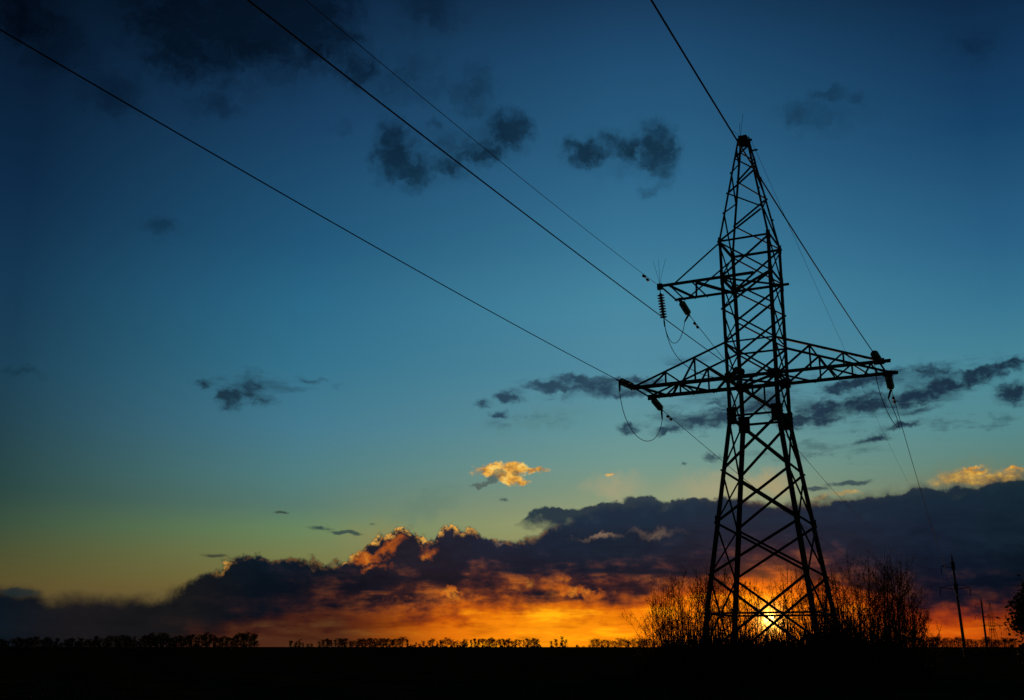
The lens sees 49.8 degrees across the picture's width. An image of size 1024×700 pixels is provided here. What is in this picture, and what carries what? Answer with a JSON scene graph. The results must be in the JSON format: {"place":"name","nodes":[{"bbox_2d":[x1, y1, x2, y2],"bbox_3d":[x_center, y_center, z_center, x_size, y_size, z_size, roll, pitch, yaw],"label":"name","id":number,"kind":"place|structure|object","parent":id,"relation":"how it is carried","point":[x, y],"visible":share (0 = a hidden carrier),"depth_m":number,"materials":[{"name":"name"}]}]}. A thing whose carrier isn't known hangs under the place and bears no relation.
{"place":"outdoors","nodes":[
{"label":"outdoors","id":0,"kind":"place"},
{"bbox_2d":[0,647,1023,699],"bbox_3d":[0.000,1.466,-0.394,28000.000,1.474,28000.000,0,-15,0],"label":"ground","id":1,"kind":"structure","parent":0,"point":[265,663],"depth_m":57.97,"materials":[{"name":"soil"}]},
{"bbox_2d":[11,638,18,648],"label":"tree","id":2,"kind":"object","parent":1,"relation":"on","point":[14,643],"visible":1,"depth_m":578.33,"materials":[{"name":"black plant"}]},
{"bbox_2d":[16,637,23,647],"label":"tree","id":3,"kind":"object","parent":1,"relation":"on","point":[20,640],"visible":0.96,"depth_m":614.17,"materials":[{"name":"black plant"}]},
{"bbox_2d":[23,639,29,649],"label":"tree","id":4,"kind":"object","parent":1,"relation":"on","point":[26,642],"visible":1,"depth_m":577.95,"materials":[{"name":"black plant"}]},
{"bbox_2d":[35,636,40,646],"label":"tree","id":5,"kind":"object","parent":1,"relation":"on","point":[37,639],"visible":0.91,"depth_m":645.29,"materials":[{"name":"black plant"}]},
{"bbox_2d":[66,637,72,649],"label":"tree","id":6,"kind":"object","parent":1,"relation":"on","point":[69,640],"visible":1,"depth_m":591.69,"materials":[{"name":"black plant"}]},
{"bbox_2d":[109,635,115,647],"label":"tree","id":7,"kind":"object","parent":1,"relation":"on","point":[111,639],"visible":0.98,"depth_m":643.61,"materials":[{"name":"black plant"}]},
{"bbox_2d":[117,638,122,649],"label":"tree","id":8,"kind":"object","parent":1,"relation":"on","point":[120,643],"visible":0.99,"depth_m":604.13,"materials":[{"name":"black plant"}]},
{"bbox_2d":[118,634,127,643],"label":"tree","id":9,"kind":"object","parent":1,"relation":"on","point":[122,636],"visible":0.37,"depth_m":683.98,"materials":[{"name":"black plant"}]},
{"bbox_2d":[122,636,130,649],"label":"tree","id":10,"kind":"object","parent":1,"relation":"on","point":[126,640],"visible":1,"depth_m":592.92,"materials":[{"name":"black plant"}]},
{"bbox_2d":[132,636,136,647],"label":"tree","id":11,"kind":"object","parent":1,"relation":"on","point":[133,644],"visible":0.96,"depth_m":634.39,"materials":[{"name":"black plant"}]},
{"bbox_2d":[141,635,148,645],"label":"tree","id":12,"kind":"object","parent":1,"relation":"on","point":[143,638],"visible":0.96,"depth_m":637.46,"materials":[{"name":"black plant"}]},
{"bbox_2d":[149,632,154,645],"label":"tree","id":13,"kind":"object","parent":1,"relation":"on","point":[151,642],"visible":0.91,"depth_m":668.26,"materials":[{"name":"black plant"}]},
{"bbox_2d":[152,631,161,649],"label":"tree","id":14,"kind":"object","parent":1,"relation":"on","point":[159,637],"visible":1,"depth_m":607.91,"materials":[{"name":"black plant"}]},
{"bbox_2d":[158,636,163,647],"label":"tree","id":15,"kind":"object","parent":1,"relation":"on","point":[160,640],"visible":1,"depth_m":608.24,"materials":[{"name":"black plant"}]},
{"bbox_2d":[161,633,167,645],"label":"tree","id":16,"kind":"object","parent":1,"relation":"on","point":[163,634],"visible":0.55,"depth_m":632.56,"materials":[{"name":"black plant"}]},
{"bbox_2d":[162,634,169,647],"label":"tree","id":17,"kind":"object","parent":1,"relation":"on","point":[167,638],"visible":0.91,"depth_m":617.47,"materials":[{"name":"black plant"}]},
{"bbox_2d":[168,637,173,649],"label":"tree","id":18,"kind":"object","parent":1,"relation":"on","point":[170,640],"visible":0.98,"depth_m":611.03,"materials":[{"name":"black plant"}]},
{"bbox_2d":[172,635,187,649],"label":"tree","id":19,"kind":"object","parent":1,"relation":"on","point":[180,639],"visible":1,"depth_m":594.43,"materials":[{"name":"black plant"}]},
{"bbox_2d":[183,635,188,649],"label":"tree","id":20,"kind":"object","parent":1,"relation":"on","point":[186,639],"visible":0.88,"depth_m":603.81,"materials":[{"name":"black plant"}]},
{"bbox_2d":[189,634,196,646],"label":"tree","id":21,"kind":"object","parent":1,"relation":"on","point":[190,641],"visible":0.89,"depth_m":653.67,"materials":[{"name":"black plant"}]},
{"bbox_2d":[197,634,207,646],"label":"tree","id":22,"kind":"object","parent":1,"relation":"on","point":[201,637],"visible":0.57,"depth_m":675.59,"materials":[{"name":"black plant"}]},
{"bbox_2d":[201,632,209,646],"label":"tree","id":23,"kind":"object","parent":1,"relation":"on","point":[204,644],"visible":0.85,"depth_m":669.88,"materials":[{"name":"black plant"}]},
{"bbox_2d":[205,634,212,648],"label":"tree","id":24,"kind":"object","parent":1,"relation":"on","point":[209,636],"visible":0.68,"depth_m":654.97,"materials":[{"name":"black plant"}]},
{"bbox_2d":[208,634,217,649],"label":"tree","id":25,"kind":"object","parent":1,"relation":"on","point":[212,639],"visible":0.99,"depth_m":610.74,"materials":[{"name":"black plant"}]},
{"bbox_2d":[214,637,224,649],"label":"tree","id":26,"kind":"object","parent":1,"relation":"on","point":[220,639],"visible":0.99,"depth_m":608.92,"materials":[{"name":"black plant"}]},
{"bbox_2d":[222,636,229,649],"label":"tree","id":27,"kind":"object","parent":1,"relation":"on","point":[225,641],"visible":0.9,"depth_m":620.20,"materials":[{"name":"black plant"}]},
{"bbox_2d":[228,637,234,650],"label":"tree","id":28,"kind":"object","parent":1,"relation":"on","point":[231,642],"visible":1,"depth_m":611.75,"materials":[{"name":"black plant"}]},
{"bbox_2d":[232,632,242,646],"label":"tree","id":29,"kind":"object","parent":1,"relation":"on","point":[237,638],"visible":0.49,"depth_m":699.20,"materials":[{"name":"black plant"}]},
{"bbox_2d":[236,633,250,650],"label":"tree","id":30,"kind":"object","parent":1,"relation":"on","point":[243,636],"visible":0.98,"depth_m":627.60,"materials":[{"name":"black plant"}]},
{"bbox_2d":[239,632,250,649],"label":"tree","id":31,"kind":"object","parent":1,"relation":"on","point":[246,640],"visible":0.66,"depth_m":633.24,"materials":[{"name":"black plant"}]},
{"bbox_2d":[246,637,251,649],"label":"tree","id":32,"kind":"object","parent":1,"relation":"on","point":[249,641],"visible":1,"depth_m":618.04,"materials":[{"name":"black plant"}]},
{"bbox_2d":[250,633,256,647],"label":"tree","id":33,"kind":"object","parent":1,"relation":"on","point":[253,636],"visible":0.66,"depth_m":659.19,"materials":[{"name":"black plant"}]},
{"bbox_2d":[251,634,261,648],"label":"tree","id":34,"kind":"object","parent":1,"relation":"on","point":[256,641],"visible":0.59,"depth_m":670.38,"materials":[{"name":"black plant"}]},
{"bbox_2d":[334,637,344,649],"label":"tree","id":35,"kind":"object","parent":1,"relation":"on","point":[339,641],"visible":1,"depth_m":678.05,"materials":[{"name":"black plant"}]},
{"bbox_2d":[339,639,346,648],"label":"tree","id":36,"kind":"object","parent":1,"relation":"on","point":[343,644],"visible":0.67,"depth_m":686.44,"materials":[{"name":"black plant"}]},
{"bbox_2d":[355,638,362,647],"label":"tree","id":37,"kind":"object","parent":1,"relation":"on","point":[359,641],"visible":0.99,"depth_m":688.81,"materials":[{"name":"black plant"}]},
{"bbox_2d":[372,638,378,649],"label":"tree","id":38,"kind":"object","parent":1,"relation":"on","point":[374,643],"visible":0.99,"depth_m":673.43,"materials":[{"name":"black plant"}]},
{"bbox_2d":[378,638,388,649],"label":"tree","id":39,"kind":"object","parent":1,"relation":"on","point":[383,643],"visible":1,"depth_m":674.03,"materials":[{"name":"black plant"}]},
{"bbox_2d":[396,637,402,646],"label":"tree","id":40,"kind":"object","parent":1,"relation":"on","point":[399,639],"visible":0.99,"depth_m":695.49,"materials":[{"name":"black plant"}]},
{"bbox_2d":[490,637,495,647],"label":"tree","id":41,"kind":"object","parent":1,"relation":"on","point":[492,640],"visible":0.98,"depth_m":705.25,"materials":[{"name":"black plant"}]},
{"bbox_2d":[504,638,511,648],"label":"tree","id":42,"kind":"object","parent":1,"relation":"on","point":[508,641],"visible":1,"depth_m":682.47,"materials":[{"name":"black plant"}]},
{"bbox_2d":[0,643,1023,652],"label":"scrub","id":43,"kind":"object","parent":1,"relation":"on","point":[80,647],"visible":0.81,"depth_m":616.68,"materials":[{"name":"black plant"}]},
{"bbox_2d":[533,639,539,648],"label":"tree","id":44,"kind":"object","parent":1,"relation":"on","point":[536,641],"visible":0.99,"depth_m":680.29,"materials":[{"name":"black plant"}]},
{"bbox_2d":[589,639,595,648],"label":"tree","id":45,"kind":"object","parent":1,"relation":"on","point":[592,641],"visible":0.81,"depth_m":492.44,"materials":[{"name":"black plant"}]},
{"bbox_2d":[593,638,601,647],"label":"tree","id":46,"kind":"object","parent":1,"relation":"on","point":[597,644],"visible":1,"depth_m":426.13,"materials":[{"name":"black plant"}]},
{"bbox_2d":[599,639,605,649],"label":"tree","id":47,"kind":"object","parent":1,"relation":"on","point":[603,644],"visible":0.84,"depth_m":440.52,"materials":[{"name":"black plant"}]},
{"bbox_2d":[605,640,611,649],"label":"tree","id":48,"kind":"object","parent":1,"relation":"on","point":[608,644],"visible":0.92,"depth_m":442.14,"materials":[{"name":"black plant"}]},
{"bbox_2d":[615,638,623,647],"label":"tree","id":49,"kind":"object","parent":1,"relation":"on","point":[620,640],"visible":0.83,"depth_m":467.96,"materials":[{"name":"black plant"}]},
{"bbox_2d":[621,585,685,665],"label":"willow bush","id":50,"kind":"object","parent":1,"relation":"on","point":[664,621],"visible":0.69,"depth_m":55.80,"materials":[{"name":"black plant"}]},
{"bbox_2d":[631,565,703,653],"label":"willow bush","id":51,"kind":"object","parent":1,"relation":"on","point":[678,609],"visible":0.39,"depth_m":59.62,"materials":[{"name":"black plant"}]},
{"bbox_2d":[647,572,731,645],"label":"willow bush","id":52,"kind":"object","parent":1,"relation":"on","point":[704,595],"visible":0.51,"depth_m":54.64,"materials":[{"name":"black plant"}]},
{"bbox_2d":[658,567,760,641],"bbox_3d":[10.913,14.618,60.016,5.257,6.170,5.983,3,-15,-12],"label":"willow bush","id":53,"kind":"object","parent":1,"relation":"on","point":[697,577],"visible":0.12,"depth_m":60.72,"materials":[{"name":"black plant"}]},
{"bbox_2d":[691,557,777,644],"bbox_3d":[11.173,13.690,56.281,5.491,5.970,3.843,-11,-18,35],"label":"willow bush","id":54,"kind":"object","parent":1,"relation":"on","point":[728,607],"visible":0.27,"depth_m":56.30,"materials":[{"name":"black plant"}]},
{"bbox_2d":[702,565,788,644],"bbox_3d":[13.116,14.795,60.804,3.672,6.164,4.149,13,-20,-39],"label":"willow bush","id":55,"kind":"object","parent":1,"relation":"on","point":[757,604],"visible":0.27,"depth_m":61.02,"materials":[{"name":"black plant"}]},
{"bbox_2d":[631,117,897,648],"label":"lattice tower","id":56,"kind":"structure","parent":1,"relation":"on","point":[784,421],"depth_m":41.88,"materials":[{"name":"metal"}]},
{"bbox_2d":[306,0,658,285],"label":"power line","id":57,"kind":"object","parent":56,"relation":"attached to","point":[644,276],"visible":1,"depth_m":28.46,"materials":[{"name":"metal"}]},
{"bbox_2d":[617,378,633,390],"bbox_3d":[4.380,1.419,42.501,0.280,0.557,1.441,-10,-18,32],"label":"insulator string","id":58,"kind":"object","parent":56,"relation":"attached to","point":[625,383],"visible":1,"depth_m":42.36,"materials":[{"name":"black glass"}]},
{"bbox_2d":[0,29,618,380],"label":"conductor","id":59,"kind":"object","parent":58,"relation":"attached to","point":[263,182],"visible":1,"depth_m":21.95,"materials":[{"name":"metal"}]},
{"bbox_2d":[619,391,661,440],"bbox_3d":[5.176,2.842,43.795,0.052,1.523,4.629,-8,-17,26],"label":"jumper loop","id":60,"kind":"object","parent":58,"relation":"hanging from","point":[630,427],"visible":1,"depth_m":42.60,"materials":[{"name":"metal"}]},
{"bbox_2d":[651,398,662,418],"bbox_3d":[6.020,2.405,45.543,0.279,0.718,1.459,-7,-16,23],"label":"insulator string","id":61,"kind":"object","parent":56,"relation":"attached to","point":[657,404],"visible":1,"depth_m":45.49,"materials":[{"name":"black glass"}]},
{"bbox_2d":[664,411,931,590],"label":"conductor","id":62,"kind":"object","parent":61,"relation":"attached to","point":[668,416],"visible":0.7,"depth_m":52.93,"materials":[{"name":"metal"}]},
{"bbox_2d":[657,289,666,326],"bbox_3d":[5.926,-1.654,43.530,0.389,1.536,0.292,7,-17,-26],"label":"insulator string","id":63,"kind":"object","parent":56,"relation":"hanging from","point":[661,303],"visible":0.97,"depth_m":43.50,"materials":[{"name":"brown ceramic"}]},
{"bbox_2d":[665,328,729,379],"bbox_3d":[6.799,0.046,41.673,0.488,2.760,3.176,12,-19,-37],"label":"jumper loop","id":64,"kind":"object","parent":63,"relation":"hanging from","point":[687,366],"visible":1,"depth_m":41.48,"materials":[{"name":"metal"}]},
{"bbox_2d":[679,301,690,321],"bbox_3d":[7.237,-1.597,46.023,0.314,0.688,1.453,-6,-16,21],"label":"insulator string","id":65,"kind":"object","parent":56,"relation":"attached to","point":[684,308],"visible":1,"depth_m":45.90,"materials":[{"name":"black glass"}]},
{"bbox_2d":[691,317,938,568],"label":"conductor","id":66,"kind":"object","parent":65,"relation":"attached to","point":[697,326],"visible":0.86,"depth_m":59.58,"materials":[{"name":"metal"}]},
{"bbox_2d":[730,367,744,379],"bbox_3d":[8.359,0.890,40.719,0.333,0.629,1.310,-9,-17,30],"label":"insulator string","id":67,"kind":"object","parent":56,"relation":"attached to","point":[739,371],"visible":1,"depth_m":40.49,"materials":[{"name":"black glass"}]},
{"bbox_2d":[247,0,733,368],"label":"conductor","id":68,"kind":"object","parent":67,"relation":"attached to","point":[307,46],"visible":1,"depth_m":19.82,"materials":[{"name":"metal"}]},
{"bbox_2d":[870,350,881,364],"bbox_3d":[12.727,0.356,38.551,0.279,0.556,1.441,-7,-17,25],"label":"insulator string","id":69,"kind":"object","parent":56,"relation":"attached to","point":[876,356],"visible":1,"depth_m":38.32,"materials":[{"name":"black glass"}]},
{"bbox_2d":[650,0,872,351],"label":"conductor","id":70,"kind":"object","parent":69,"relation":"attached to","point":[676,41],"visible":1,"depth_m":20.20,"materials":[{"name":"metal"}]},
{"bbox_2d":[875,369,898,426],"bbox_3d":[13.569,1.841,39.769,0.366,1.683,4.560,-6,-16,23],"label":"jumper loop","id":71,"kind":"object","parent":69,"relation":"hanging from","point":[884,404],"visible":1,"depth_m":38.88,"materials":[{"name":"metal"}]},
{"bbox_2d":[885,376,894,398],"bbox_3d":[14.265,1.382,41.634,0.293,0.747,1.448,-6,-16,21],"label":"insulator string","id":72,"kind":"object","parent":56,"relation":"attached to","point":[889,383],"visible":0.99,"depth_m":41.57,"materials":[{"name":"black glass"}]},
{"bbox_2d":[892,392,967,601],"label":"conductor","id":73,"kind":"object","parent":72,"relation":"attached to","point":[893,398],"visible":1,"depth_m":52.43,"materials":[{"name":"metal"}]},
{"bbox_2d":[634,598,943,689],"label":"tall weeds","id":74,"kind":"object","parent":1,"relation":"on","point":[851,659],"visible":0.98,"depth_m":32.43,"materials":[{"name":"black plant"}]},
{"bbox_2d":[753,560,827,641],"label":"willow bush","id":75,"kind":"object","parent":1,"relation":"on","point":[784,603],"visible":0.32,"depth_m":59.56,"materials":[{"name":"black plant"}]},
{"bbox_2d":[753,569,855,641],"bbox_3d":[14.061,13.389,54.532,5.712,5.322,4.767,1,-15,-4],"label":"willow bush","id":76,"kind":"object","parent":1,"relation":"on","point":[799,618],"visible":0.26,"depth_m":54.47,"materials":[{"name":"black plant"}]},
{"bbox_2d":[774,568,856,642],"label":"willow bush","id":77,"kind":"object","parent":1,"relation":"on","point":[818,590],"visible":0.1,"depth_m":58.18,"materials":[{"name":"black plant"}]},
{"bbox_2d":[788,564,922,649],"bbox_3d":[16.682,13.435,54.843,4.850,5.579,7.228,11,-19,-35],"label":"willow bush","id":78,"kind":"object","parent":1,"relation":"on","point":[844,604],"visible":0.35,"depth_m":55.00,"materials":[{"name":"black plant"}]},
{"bbox_2d":[821,549,901,639],"bbox_3d":[18.148,13.585,57.350,5.275,6.700,6.074,-12,-19,37],"label":"willow bush","id":79,"kind":"object","parent":1,"relation":"on","point":[869,583],"visible":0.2,"depth_m":57.73,"materials":[{"name":"black plant"}]},
{"bbox_2d":[836,548,939,658],"bbox_3d":[18.951,13.155,55.307,5.302,6.470,5.628,14,-21,-42],"label":"willow bush","id":80,"kind":"object","parent":1,"relation":"on","point":[898,616],"visible":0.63,"depth_m":54.79,"materials":[{"name":"black plant"}]},
{"bbox_2d":[859,549,931,659],"bbox_3d":[20.002,13.699,57.836,4.771,6.623,3.960,3,-15,-10],"label":"willow bush","id":81,"kind":"object","parent":1,"relation":"on","point":[915,602],"visible":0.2,"depth_m":57.88,"materials":[{"name":"black plant"}]},
{"bbox_2d":[879,577,942,669],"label":"willow bush","id":82,"kind":"object","parent":1,"relation":"on","point":[913,617],"visible":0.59,"depth_m":54.69,"materials":[{"name":"black plant"}]},
{"bbox_2d":[903,613,943,674],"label":"willow bush","id":83,"kind":"object","parent":1,"relation":"on","point":[934,654],"visible":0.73,"depth_m":51.47,"materials":[{"name":"black plant"}]},
{"bbox_2d":[928,637,940,651],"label":"tree","id":84,"kind":"object","parent":1,"relation":"on","point":[933,643],"visible":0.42,"depth_m":382.23,"materials":[{"name":"black plant"}]},
{"bbox_2d":[941,637,951,651],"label":"tree","id":85,"kind":"object","parent":1,"relation":"on","point":[945,639],"visible":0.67,"depth_m":396.32,"materials":[{"name":"black plant"}]},
{"bbox_2d":[944,639,955,652],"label":"tree","id":86,"kind":"object","parent":1,"relation":"on","point":[950,643],"visible":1,"depth_m":383.18,"materials":[{"name":"black plant"}]},
{"bbox_2d":[940,553,968,656],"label":"utility pole","id":87,"kind":"object","parent":1,"relation":"on","point":[952,567],"visible":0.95,"depth_m":199.45,"materials":[{"name":"concrete"}]},
{"bbox_2d":[753,145,949,551],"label":"ground wire","id":88,"kind":"object","parent":87,"relation":"attached to","point":[833,324],"visible":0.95,"depth_m":61.81,"materials":[{"name":"metal"}]},
{"bbox_2d":[952,636,960,651],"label":"tree","id":89,"kind":"object","parent":1,"relation":"on","point":[957,642],"visible":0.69,"depth_m":426.50,"materials":[{"name":"black plant"}]},
{"bbox_2d":[957,638,969,649],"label":"tree","id":90,"kind":"object","parent":1,"relation":"on","point":[961,643],"visible":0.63,"depth_m":377.31,"materials":[{"name":"black plant"}]},
{"bbox_2d":[961,639,972,652],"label":"tree","id":91,"kind":"object","parent":1,"relation":"on","point":[968,645],"visible":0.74,"depth_m":388.61,"materials":[{"name":"black plant"}]},
{"bbox_2d":[967,639,978,650],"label":"tree","id":92,"kind":"object","parent":1,"relation":"on","point":[973,641],"visible":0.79,"depth_m":411.51,"materials":[{"name":"black plant"}]},
{"bbox_2d":[977,640,985,648],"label":"tree","id":93,"kind":"object","parent":1,"relation":"on","point":[982,644],"visible":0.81,"depth_m":420.43,"materials":[{"name":"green plant"}]},
{"bbox_2d":[975,599,989,652],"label":"utility pole","id":94,"kind":"object","parent":1,"relation":"on","point":[985,636],"visible":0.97,"depth_m":386.76,"materials":[{"name":"concrete"}]},
{"bbox_2d":[985,603,1000,647],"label":"lattice tower","id":95,"kind":"structure","parent":1,"relation":"on","point":[991,632],"depth_m":505.04,"materials":[{"name":"metal"}]},
{"bbox_2d":[990,639,998,652],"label":"tree","id":96,"kind":"object","parent":1,"relation":"on","point":[993,645],"visible":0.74,"depth_m":415.06,"materials":[{"name":"black plant"}]},
{"bbox_2d":[993,640,1005,652],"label":"tree","id":97,"kind":"object","parent":1,"relation":"on","point":[999,641],"visible":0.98,"depth_m":390.64,"materials":[{"name":"black plant"}]},
{"bbox_2d":[999,637,1008,649],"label":"tree","id":98,"kind":"object","parent":1,"relation":"on","point":[1003,641],"visible":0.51,"depth_m":453.39,"materials":[{"name":"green plant"}]},
{"bbox_2d":[1002,639,1014,652],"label":"tree","id":99,"kind":"object","parent":1,"relation":"on","point":[1006,642],"visible":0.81,"depth_m":400.22,"materials":[{"name":"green plant"}]},
{"bbox_2d":[996,574,1023,676],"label":"leafy tree","id":100,"kind":"object","parent":1,"relation":"on","point":[1018,616],"visible":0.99,"depth_m":42.28,"materials":[{"name":"black plant"}]},
{"bbox_2d":[1008,638,1019,649],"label":"tree","id":101,"kind":"object","parent":1,"relation":"on","point":[1014,643],"visible":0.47,"depth_m":454.28,"materials":[{"name":"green plant"}]},
{"bbox_2d":[0,0,1023,646],"label":"sky","id":102,"kind":"structure","parent":0,"point":[227,410],"materials":[{"name":"blue"}]}
]}

